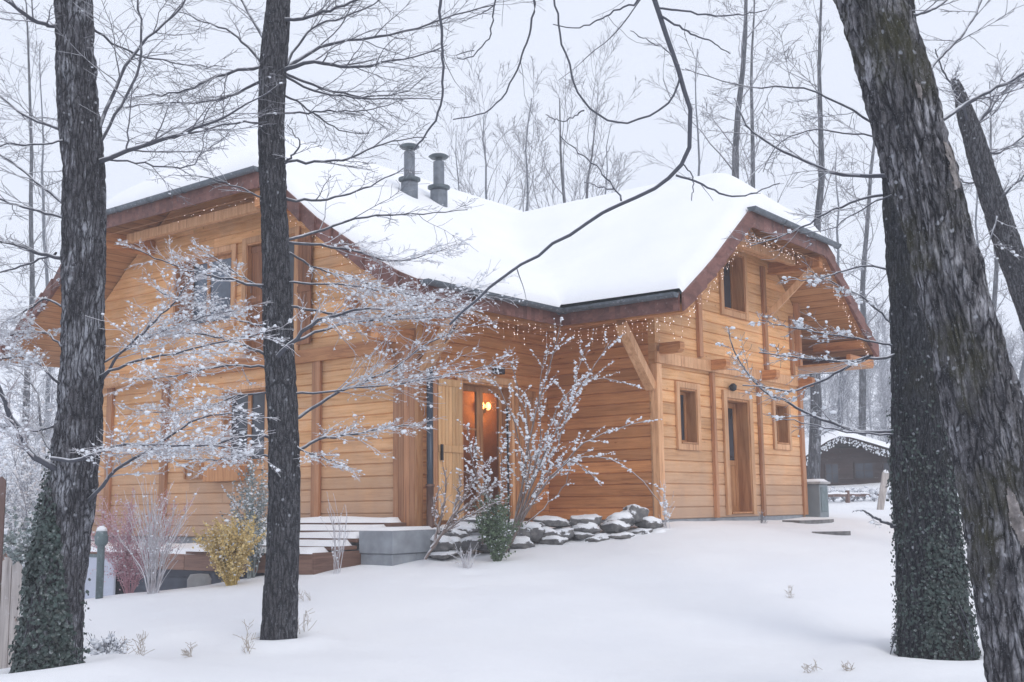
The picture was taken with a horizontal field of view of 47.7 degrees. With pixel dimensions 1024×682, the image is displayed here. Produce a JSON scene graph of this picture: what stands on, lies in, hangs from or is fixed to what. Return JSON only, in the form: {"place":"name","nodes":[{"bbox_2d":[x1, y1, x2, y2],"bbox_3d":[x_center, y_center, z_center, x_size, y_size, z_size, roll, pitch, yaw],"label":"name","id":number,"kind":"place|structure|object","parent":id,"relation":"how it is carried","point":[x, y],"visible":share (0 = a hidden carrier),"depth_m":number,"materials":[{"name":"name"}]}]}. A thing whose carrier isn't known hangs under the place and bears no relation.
{"place":"outdoors","nodes":[
{"label":"outdoors","id":0,"kind":"place"},
{"bbox_2d":[0,357,1021,681],"bbox_3d":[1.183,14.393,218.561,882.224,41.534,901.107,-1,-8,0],"label":"snowy ground","id":1,"kind":"structure","parent":0,"point":[694,601],"depth_m":13.31,"materials":[{"name":"snow"}]},
{"bbox_2d":[0,476,22,668],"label":"board fence","id":2,"kind":"object","parent":1,"relation":"on","point":[10,582],"visible":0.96,"depth_m":12.23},
{"bbox_2d":[3,494,39,598],"bbox_3d":[-8.324,3.680,20.122,1.307,2.035,1.398,2,-9,-20],"label":"blue conifer","id":3,"kind":"object","parent":1,"relation":"on","point":[15,550],"visible":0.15,"depth_m":20.09,"materials":[{"name":"grey plant"}]},
{"bbox_2d":[0,366,58,493],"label":"woodland","id":4,"kind":"object","parent":1,"relation":"on","point":[49,422],"visible":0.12,"depth_m":48.70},
{"bbox_2d":[0,0,60,502],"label":"bare tree","id":5,"kind":"object","parent":1,"relation":"on","point":[32,274],"visible":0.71,"depth_m":41.27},
{"bbox_2d":[0,35,60,476],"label":"bare tree","id":6,"kind":"object","parent":1,"relation":"on","point":[44,221],"visible":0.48,"depth_m":51.52,"materials":[{"name":"grey plant"}]},
{"bbox_2d":[0,370,118,551],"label":"undergrowth","id":7,"kind":"object","parent":1,"relation":"on","point":[16,488],"visible":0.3,"depth_m":24.82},
{"bbox_2d":[84,554,115,598],"bbox_3d":[-6.848,4.223,18.984,1.200,1.430,0.060,-7,-10,37],"label":"pale panel","id":8,"kind":"object","parent":1,"relation":"on","point":[108,588],"visible":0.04,"depth_m":18.98,"materials":[{"name":"stone"}]},
{"bbox_2d":[94,526,107,598],"bbox_3d":[-5.563,3.087,15.631,0.180,1.165,0.180,-1,-8,0],"label":"metal bollard","id":9,"kind":"object","parent":1,"relation":"on","point":[101,538],"visible":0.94,"depth_m":15.61,"materials":[{"name":"metal"}]},
{"bbox_2d":[84,631,127,654],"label":"snowy tuft","id":10,"kind":"object","parent":1,"relation":"on","point":[109,644],"visible":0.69,"depth_m":10.67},
{"bbox_2d":[132,631,154,655],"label":"dry stem","id":11,"kind":"object","parent":1,"relation":"on","point":[142,644],"visible":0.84,"depth_m":10.82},
{"bbox_2d":[90,485,199,593],"bbox_3d":[-5.333,2.824,16.433,1.713,1.627,1.462,0,-8,-7],"label":"reddish shrub","id":12,"kind":"object","parent":1,"relation":"on","point":[126,559],"visible":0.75,"depth_m":16.24,"materials":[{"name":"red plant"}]},
{"bbox_2d":[111,471,196,593],"bbox_3d":[-4.826,2.630,15.772,1.084,1.714,1.000,0,-8,-8],"label":"bare shrub","id":13,"kind":"object","parent":1,"relation":"on","point":[153,586],"visible":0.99,"depth_m":15.63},
{"bbox_2d":[0,0,317,671],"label":"broadleaf tree","id":14,"kind":"object","parent":1,"relation":"on","point":[77,448],"visible":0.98,"depth_m":10.31,"materials":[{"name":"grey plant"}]},
{"bbox_2d":[7,451,91,673],"bbox_3d":[-4.015,2.299,10.070,0.760,2.661,0.734,-6,-10,35],"label":"ivy","id":15,"kind":"object","parent":14,"relation":"attached to","point":[35,554],"visible":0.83,"depth_m":9.87,"materials":[{"name":"green plant"}]},
{"bbox_2d":[181,642,197,657],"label":"dry stem","id":16,"kind":"object","parent":1,"relation":"on","point":[187,652],"visible":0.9,"depth_m":10.87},
{"bbox_2d":[187,574,211,587],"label":"rounded slab","id":17,"kind":"structure","parent":1,"relation":"on","point":[195,580],"depth_m":16.56,"materials":[{"name":"concrete"}]},
{"bbox_2d":[3,516,405,594],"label":"timber deck","id":18,"kind":"structure","parent":1,"relation":"on","point":[316,542],"depth_m":17.55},
{"bbox_2d":[192,509,266,585],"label":"shrub","id":19,"kind":"object","parent":1,"relation":"on","point":[229,557],"visible":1,"depth_m":15.84,"materials":[{"name":"yellow plant"}]},
{"bbox_2d":[220,452,267,578],"bbox_3d":[-3.764,2.502,16.666,1.044,1.933,0.745,-1,-8,0],"label":"grey shrub","id":20,"kind":"object","parent":1,"relation":"on","point":[249,504],"visible":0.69,"depth_m":16.68,"materials":[{"name":"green plant"}]},
{"bbox_2d":[233,619,259,653],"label":"dry stem","id":21,"kind":"object","parent":1,"relation":"on","point":[248,647],"visible":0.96,"depth_m":11.11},
{"bbox_2d":[298,608,316,633],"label":"dry stem","id":22,"kind":"object","parent":1,"relation":"on","point":[304,620],"visible":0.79,"depth_m":11.94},
{"bbox_2d":[99,0,544,639],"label":"broadleaf tree","id":23,"kind":"object","parent":1,"relation":"on","point":[281,566],"visible":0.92,"depth_m":12.24,"materials":[{"name":"brown plant"}]},
{"bbox_2d":[319,494,349,573],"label":"bare shrub","id":24,"kind":"object","parent":1,"relation":"on","point":[335,550],"visible":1,"depth_m":15.93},
{"bbox_2d":[359,526,435,565],"bbox_3d":[-1.631,3.165,16.884,0.680,0.902,1.020,-7,-10,37],"label":"concrete planter","id":25,"kind":"object","parent":1,"relation":"on","point":[388,546],"visible":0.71,"depth_m":16.56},
{"bbox_2d":[0,129,878,551],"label":"wooden house","id":26,"kind":"structure","parent":1,"relation":"on","point":[708,445],"depth_m":20.29,"materials":[{"name":"brown wood"}]},
{"bbox_2d":[106,194,259,237],"bbox_3d":[-5.991,-2.121,20.444,4.700,0.128,0.099,-7,-10,37],"label":"fairy light string","id":27,"kind":"object","parent":26,"relation":"attached to","point":[191,215],"visible":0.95,"depth_m":20.01,"materials":[{"name":"yellow plastic"}]},
{"bbox_2d":[169,243,237,335],"bbox_3d":[-5.694,-0.917,21.544,1.920,1.520,0.220,-7,-10,37],"label":"window","id":28,"kind":"structure","parent":26,"relation":"in","point":[228,253],"depth_m":21.53,"materials":[{"name":"brown wood"}]},
{"bbox_2d":[216,381,267,469],"bbox_3d":[-4.676,1.516,20.421,1.420,1.520,0.220,-7,-10,37],"label":"window","id":29,"kind":"structure","parent":26,"relation":"in","point":[252,401],"depth_m":20.47,"materials":[{"name":"brown wood"}]},
{"bbox_2d":[240,226,311,357],"bbox_3d":[-4.071,-0.807,20.226,1.860,2.250,0.260,-7,-10,37],"label":"window","id":30,"kind":"structure","parent":26,"relation":"in","point":[251,247],"depth_m":20.33,"materials":[{"name":"brown wood"}]},
{"bbox_2d":[287,212,412,299],"bbox_3d":[-2.720,-1.435,17.751,3.404,2.301,0.086,-7,-10,37],"label":"fairy light string","id":31,"kind":"object","parent":26,"relation":"attached to","point":[336,250],"visible":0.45,"depth_m":17.66,"materials":[{"name":"yellow plastic"}]},
{"bbox_2d":[455,373,515,520],"bbox_3d":[-0.484,1.801,19.181,0.260,2.440,1.540,-7,-10,37],"label":"porch door","id":32,"kind":"structure","parent":26,"relation":"in","point":[480,388],"depth_m":19.54,"materials":[{"name":"brown wood"}]},
{"bbox_2d":[483,402,490,412],"bbox_3d":[-0.554,1.315,22.955,0.157,0.210,0.316,-7,-10,37],"label":"wall lamp","id":33,"kind":"object","parent":26,"relation":"attached to","point":[487,406],"visible":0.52,"depth_m":22.99,"materials":[{"name":"glass"}]},
{"bbox_2d":[423,303,561,344],"bbox_3d":[-0.249,-0.179,17.979,0.103,0.417,3.501,-7,-10,37],"label":"fairy light string","id":34,"kind":"object","parent":26,"relation":"attached to","point":[503,324],"visible":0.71,"depth_m":18.22,"materials":[{"name":"warm glowing bulbs"},{"name":"plastic wire"}]},
{"bbox_2d":[492,366,504,374],"bbox_3d":[-0.248,0.500,19.424,0.188,0.120,0.220,-7,-10,37],"label":"porch lantern","id":35,"kind":"object","parent":26,"relation":"attached to","point":[502,370],"visible":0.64,"depth_m":19.34,"materials":[{"name":"black metal"}]},
{"bbox_2d":[567,314,682,349],"bbox_3d":[1.784,-0.115,18.610,2.201,0.418,0.093,-7,-10,38],"label":"fairy light string","id":36,"kind":"object","parent":26,"relation":"attached to","point":[623,327],"visible":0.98,"depth_m":18.70,"materials":[{"name":"yellow plastic"}]},
{"bbox_2d":[674,381,701,450],"bbox_3d":[2.959,1.311,20.054,0.280,1.170,0.820,-7,-10,37],"label":"window","id":37,"kind":"structure","parent":26,"relation":"in","point":[687,395],"depth_m":20.21,"materials":[{"name":"brown wood"}]},
{"bbox_2d":[682,239,750,322],"bbox_3d":[3.380,-1.041,19.012,0.103,1.919,2.408,-7,-10,37],"label":"fairy light string","id":38,"kind":"object","parent":26,"relation":"attached to","point":[716,279],"visible":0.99,"depth_m":19.00,"materials":[{"name":"glowing warm light bulbs"},{"name":"thin wire cable"}]},
{"bbox_2d":[729,383,736,390],"bbox_3d":[4.069,0.852,21.288,0.135,0.140,0.135,0,-8,-7],"label":"security light","id":39,"kind":"object","parent":26,"relation":"attached to","point":[733,386],"visible":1,"depth_m":21.24,"materials":[{"name":"black metal"}]},
{"bbox_2d":[719,250,748,320],"bbox_3d":[4.079,-1.099,21.923,0.320,1.340,1.100,-7,-10,37],"label":"window","id":40,"kind":"structure","parent":26,"relation":"in","point":[733,288],"depth_m":22.19,"materials":[{"name":"brown wood"}]},
{"bbox_2d":[721,389,756,514],"bbox_3d":[4.090,2.075,21.442,0.330,2.260,1.160,-7,-10,37],"label":"door","id":41,"kind":"structure","parent":26,"relation":"in","point":[737,409],"depth_m":21.67,"materials":[{"name":"brown wood"}]},
{"bbox_2d":[771,399,792,449],"bbox_3d":[5.256,1.658,22.979,0.280,1.010,0.790,-7,-10,37],"label":"window","id":42,"kind":"structure","parent":26,"relation":"in","point":[782,435],"depth_m":23.11,"materials":[{"name":"brown wood"}]},
{"bbox_2d":[749,233,818,266],"bbox_3d":[5.058,-1.590,21.280,0.102,0.265,3.100,-7,-10,37],"label":"fairy light string","id":43,"kind":"object","parent":26,"relation":"attached to","point":[782,251],"visible":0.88,"depth_m":21.24,"materials":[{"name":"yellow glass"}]},
{"bbox_2d":[822,262,868,353],"bbox_3d":[6.732,-0.567,23.314,0.094,1.754,2.255,-7,-10,37],"label":"fairy light string","id":44,"kind":"object","parent":26,"relation":"attached to","point":[848,314],"visible":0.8,"depth_m":23.32,"materials":[{"name":"yellow plastic"}]},
{"bbox_2d":[430,550,458,558],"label":"boulder","id":45,"kind":"object","parent":1,"relation":"on","point":[442,555],"visible":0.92,"depth_m":16.64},
{"bbox_2d":[430,535,453,551],"bbox_3d":[-1.036,2.957,16.915,0.479,0.243,0.221,-3,0,43],"label":"boulder","id":46,"kind":"object","parent":45,"relation":"on","point":[445,544],"visible":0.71,"depth_m":16.78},
{"bbox_2d":[449,536,461,551],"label":"boulder","id":47,"kind":"object","parent":45,"relation":"on","point":[457,541],"visible":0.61,"depth_m":16.83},
{"bbox_2d":[432,527,453,536],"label":"boulder","id":48,"kind":"object","parent":47,"relation":"on","point":[450,533],"visible":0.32,"depth_m":16.97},
{"bbox_2d":[427,86,493,197],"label":"bare tree","id":49,"kind":"object","parent":1,"relation":"on","point":[455,150],"visible":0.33,"depth_m":56.34,"materials":[{"name":"grey plant"}]},
{"bbox_2d":[447,542,480,568],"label":"bare shrub","id":50,"kind":"object","parent":1,"relation":"on","point":[465,561],"visible":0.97,"depth_m":15.96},
{"bbox_2d":[424,456,508,559],"bbox_3d":[-0.636,2.350,16.331,1.206,1.436,0.389,-1,-8,0],"label":"frosted shrub","id":51,"kind":"object","parent":1,"relation":"on","point":[452,518],"visible":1,"depth_m":16.27,"materials":[{"name":"white plant"}]},
{"bbox_2d":[461,534,483,550],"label":"boulder","id":52,"kind":"object","parent":1,"relation":"on","point":[471,539],"visible":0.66,"depth_m":16.93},
{"bbox_2d":[451,528,469,538],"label":"boulder","id":53,"kind":"object","parent":52,"relation":"on","point":[459,533],"visible":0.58,"depth_m":16.99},
{"bbox_2d":[454,521,478,533],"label":"boulder","id":54,"kind":"object","parent":53,"relation":"on","point":[470,528],"visible":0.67,"depth_m":17.15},
{"bbox_2d":[475,543,489,551],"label":"boulder","id":55,"kind":"object","parent":1,"relation":"on","point":[483,547],"visible":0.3,"depth_m":17.02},
{"bbox_2d":[456,419,511,544],"bbox_3d":[-0.407,2.037,16.725,0.798,1.802,0.463,-1,-8,0],"label":"white shrub","id":56,"kind":"object","parent":1,"relation":"on","point":[488,479],"visible":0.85,"depth_m":16.73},
{"bbox_2d":[408,41,566,209],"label":"bare tree","id":57,"kind":"object","parent":1,"relation":"on","point":[484,148],"visible":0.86,"depth_m":47.27,"materials":[{"name":"grey plant"}]},
{"bbox_2d":[467,487,525,561],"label":"shrub","id":58,"kind":"object","parent":1,"relation":"on","point":[492,534],"visible":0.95,"depth_m":16.38,"materials":[{"name":"green plant"}]},
{"bbox_2d":[496,406,516,552],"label":"shrub","id":59,"kind":"object","parent":1,"relation":"on","point":[506,412],"visible":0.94,"depth_m":17.22,"materials":[{"name":"plant"}]},
{"bbox_2d":[450,56,582,211],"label":"bare tree","id":60,"kind":"object","parent":1,"relation":"on","point":[525,158],"visible":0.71,"depth_m":49.38,"materials":[{"name":"grey plant"}]},
{"bbox_2d":[510,536,534,548],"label":"boulder","id":61,"kind":"object","parent":1,"relation":"on","point":[522,542],"visible":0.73,"depth_m":17.23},
{"bbox_2d":[516,527,532,537],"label":"boulder","id":62,"kind":"object","parent":61,"relation":"on","point":[525,531],"visible":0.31,"depth_m":17.40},
{"bbox_2d":[521,521,544,539],"bbox_3d":[0.258,2.889,17.621,0.508,0.289,0.317,-4,-11,36],"label":"boulder","id":63,"kind":"object","parent":1,"relation":"on","point":[537,530],"visible":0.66,"depth_m":17.49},
{"bbox_2d":[531,526,557,542],"bbox_3d":[0.485,2.952,17.627,0.491,0.271,0.233,-4,-17,26],"label":"boulder","id":64,"kind":"object","parent":1,"relation":"on","point":[549,531],"visible":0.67,"depth_m":17.52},
{"bbox_2d":[537,535,567,544],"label":"boulder","id":65,"kind":"object","parent":1,"relation":"on","point":[554,540],"visible":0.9,"depth_m":17.44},
{"bbox_2d":[508,44,604,209],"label":"bare tree","id":66,"kind":"object","parent":1,"relation":"on","point":[561,165],"visible":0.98,"depth_m":44.93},
{"bbox_2d":[552,527,574,538],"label":"boulder","id":67,"kind":"object","parent":1,"relation":"on","point":[568,532],"visible":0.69,"depth_m":17.63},
{"bbox_2d":[532,515,571,526],"bbox_3d":[0.620,2.793,17.893,0.671,0.179,0.482,10,-9,-41],"label":"boulder","id":68,"kind":"object","parent":67,"relation":"on","point":[552,521],"visible":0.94,"depth_m":17.71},
{"bbox_2d":[480,317,669,552],"bbox_3d":[0.914,1.341,17.011,2.763,3.474,1.254,-2,-8,9],"label":"white shrub","id":69,"kind":"object","parent":1,"relation":"on","point":[522,514],"visible":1,"depth_m":16.92,"materials":[{"name":"plant"}]},
{"bbox_2d":[533,14,631,208],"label":"bare tree","id":70,"kind":"object","parent":1,"relation":"on","point":[591,154],"visible":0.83,"depth_m":47.29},
{"bbox_2d":[571,531,594,539],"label":"boulder","id":71,"kind":"object","parent":1,"relation":"on","point":[579,535],"visible":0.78,"depth_m":17.66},
{"bbox_2d":[578,533,609,541],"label":"boulder","id":72,"kind":"object","parent":1,"relation":"on","point":[598,537],"visible":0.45,"depth_m":17.67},
{"bbox_2d":[570,522,600,533],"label":"boulder","id":73,"kind":"object","parent":72,"relation":"on","point":[591,527],"visible":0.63,"depth_m":17.79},
{"bbox_2d":[569,514,602,525],"bbox_3d":[1.121,2.813,18.108,0.494,0.209,0.641,1,-3,25],"label":"boulder","id":74,"kind":"object","parent":73,"relation":"on","point":[584,519],"visible":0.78,"depth_m":17.94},
{"bbox_2d":[413,0,783,324],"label":"broadleaf tree","id":75,"kind":"object","parent":1,"relation":"on","point":[661,18],"visible":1,"depth_m":7.74,"materials":[{"name":"brown plant"}]},
{"bbox_2d":[565,78,641,200],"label":"bare tree","id":76,"kind":"object","parent":1,"relation":"on","point":[618,176],"visible":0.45,"depth_m":56.65,"materials":[{"name":"grey plant"}]},
{"bbox_2d":[599,520,630,532],"bbox_3d":[1.617,2.922,18.177,0.409,0.212,0.497,18,-15,-31],"label":"boulder","id":77,"kind":"object","parent":1,"relation":"on","point":[616,526],"visible":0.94,"depth_m":18.02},
{"bbox_2d":[605,512,634,526],"bbox_3d":[1.716,2.832,18.300,0.492,0.244,0.464,-8,-12,22],"label":"boulder","id":78,"kind":"object","parent":77,"relation":"on","point":[626,517],"visible":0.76,"depth_m":18.16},
{"bbox_2d":[608,531,634,538],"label":"boulder","id":79,"kind":"object","parent":1,"relation":"on","point":[624,535],"visible":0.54,"depth_m":17.77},
{"bbox_2d":[621,504,648,523],"bbox_3d":[1.933,2.769,18.472,0.434,0.332,0.441,-2,-8,-38],"label":"boulder","id":80,"kind":"object","parent":1,"relation":"on","point":[638,512],"visible":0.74,"depth_m":18.34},
{"bbox_2d":[628,528,652,534],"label":"boulder","id":81,"kind":"object","parent":1,"relation":"on","point":[642,531],"visible":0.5,"depth_m":18.05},
{"bbox_2d":[653,528,665,532],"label":"boulder","id":82,"kind":"object","parent":1,"relation":"on","point":[658,530],"visible":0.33,"depth_m":18.12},
{"bbox_2d":[634,516,663,528],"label":"boulder","id":83,"kind":"object","parent":82,"relation":"on","point":[651,522],"visible":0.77,"depth_m":18.26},
{"bbox_2d":[657,482,674,527],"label":"bare shrub","id":84,"kind":"object","parent":1,"relation":"on","point":[665,505],"visible":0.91,"depth_m":18.40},
{"bbox_2d":[628,0,733,175],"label":"bare tree","id":85,"kind":"object","parent":1,"relation":"on","point":[697,140],"visible":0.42,"depth_m":54.06,"materials":[{"name":"grey plant"}]},
{"bbox_2d":[653,0,800,184],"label":"bare tree","id":86,"kind":"object","parent":1,"relation":"on","point":[735,163],"visible":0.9,"depth_m":35.14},
{"bbox_2d":[700,0,814,202],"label":"bare tree","id":87,"kind":"object","parent":1,"relation":"on","point":[752,140],"visible":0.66,"depth_m":39.72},
{"bbox_2d":[744,0,846,478],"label":"bare tree","id":88,"kind":"object","parent":1,"relation":"on","point":[814,456],"visible":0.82,"depth_m":33.91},
{"bbox_2d":[782,519,833,523],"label":"flat stone","id":89,"kind":"object","parent":1,"relation":"on","point":[812,521],"visible":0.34,"depth_m":21.34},
{"bbox_2d":[801,660,822,672],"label":"dry stem","id":90,"kind":"object","parent":1,"relation":"on","point":[807,666],"visible":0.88,"depth_m":10.58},
{"bbox_2d":[806,479,829,516],"bbox_3d":[6.232,3.233,23.814,0.500,0.782,0.524,-7,-10,37],"label":"utility box","id":91,"kind":"object","parent":1,"relation":"on","point":[817,492],"visible":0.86,"depth_m":23.61,"materials":[{"name":"metal"}]},
{"bbox_2d":[812,531,850,534],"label":"flat stone","id":92,"kind":"object","parent":1,"relation":"on","point":[835,532],"visible":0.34,"depth_m":19.03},
{"bbox_2d":[803,144,884,422],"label":"bare tree","id":93,"kind":"object","parent":1,"relation":"on","point":[838,252],"visible":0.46,"depth_m":59.20,"materials":[{"name":"grey plant"}]},
{"bbox_2d":[666,0,1023,681],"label":"broadleaf tree","id":94,"kind":"object","parent":1,"relation":"on","point":[979,389],"visible":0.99,"depth_m":8.28,"materials":[{"name":"brown plant"}]},
{"bbox_2d":[715,0,975,660],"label":"broadleaf tree","id":95,"kind":"object","parent":1,"relation":"on","point":[915,386],"visible":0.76,"depth_m":11.32,"materials":[{"name":"brown plant"}]},
{"bbox_2d":[885,352,981,660],"bbox_3d":[4.089,1.943,11.245,1.077,3.647,0.695,-1,-8,0],"label":"ivy","id":96,"kind":"object","parent":95,"relation":"attached to","point":[962,586],"visible":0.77,"depth_m":11.01,"materials":[{"name":"green plant"}]},
{"bbox_2d":[841,662,853,670],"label":"dry stem","id":97,"kind":"object","parent":1,"relation":"on","point":[843,666],"visible":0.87,"depth_m":10.55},
{"bbox_2d":[805,431,890,485],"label":"dark cabin","id":98,"kind":"object","parent":1,"relation":"on","point":[850,458],"visible":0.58,"depth_m":41.71,"materials":[{"name":"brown wood"}]},
{"bbox_2d":[824,463,839,483],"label":"window","id":99,"kind":"structure","parent":98,"relation":"in","point":[831,470],"depth_m":41.67,"materials":[{"name":"grey glass"}]},
{"bbox_2d":[853,462,874,478],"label":"window","id":100,"kind":"structure","parent":98,"relation":"in","point":[862,470],"depth_m":41.67,"materials":[{"name":"grey glass"}]},
{"bbox_2d":[882,462,889,478],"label":"window","id":101,"kind":"structure","parent":98,"relation":"in","point":[884,464],"depth_m":41.70,"materials":[{"name":"grey glass"}]},
{"bbox_2d":[809,38,888,435],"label":"bare tree","id":102,"kind":"object","parent":1,"relation":"on","point":[862,391],"visible":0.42,"depth_m":50.61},
{"bbox_2d":[828,488,887,502],"bbox_3d":[9.913,4.863,33.733,5.702,1.120,0.124,6,-11,-41],"label":"rail fence","id":103,"kind":"object","parent":1,"relation":"on","point":[847,494],"visible":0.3,"depth_m":33.61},
{"bbox_2d":[828,486,890,502],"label":"undergrowth","id":104,"kind":"object","parent":1,"relation":"on","point":[873,497],"visible":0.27,"depth_m":34.16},
{"bbox_2d":[877,470,888,509],"bbox_3d":[9.527,3.875,29.734,0.376,1.134,0.152,-1,-8,0],"label":"leaning post","id":105,"kind":"object","parent":1,"relation":"on","point":[882,491],"visible":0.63,"depth_m":29.69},
{"bbox_2d":[799,299,1023,442],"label":"woodland","id":106,"kind":"object","parent":1,"relation":"on","point":[881,378],"visible":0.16,"depth_m":61.30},
{"bbox_2d":[925,28,1023,331],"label":"broadleaf tree","id":107,"kind":"object","parent":1,"relation":"on","point":[1004,234],"visible":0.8,"depth_m":16.34,"materials":[{"name":"grey plant"}]},
{"bbox_2d":[945,93,1011,289],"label":"bare tree","id":108,"kind":"object","parent":1,"relation":"on","point":[976,215],"visible":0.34,"depth_m":47.37,"materials":[{"name":"grey plant"}]},
{"bbox_2d":[961,58,1011,311],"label":"bare tree","id":109,"kind":"object","parent":1,"relation":"on","point":[995,286],"visible":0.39,"depth_m":45.07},
{"bbox_2d":[987,109,1023,390],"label":"bare tree","id":110,"kind":"object","parent":1,"relation":"on","point":[1021,375],"visible":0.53,"depth_m":52.17,"materials":[{"name":"grey plant"}]},
{"bbox_2d":[0,0,1023,396],"label":"sky","id":111,"kind":"structure","parent":0,"point":[510,31],"materials":[{"name":"white"}]},
{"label":"boulder","id":112,"kind":"object","parent":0,"visible":0},
{"bbox_2d":[462,516,489,523],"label":"boulder","id":113,"kind":"object","parent":112,"relation":"on","point":[470,519],"visible":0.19,"depth_m":17.31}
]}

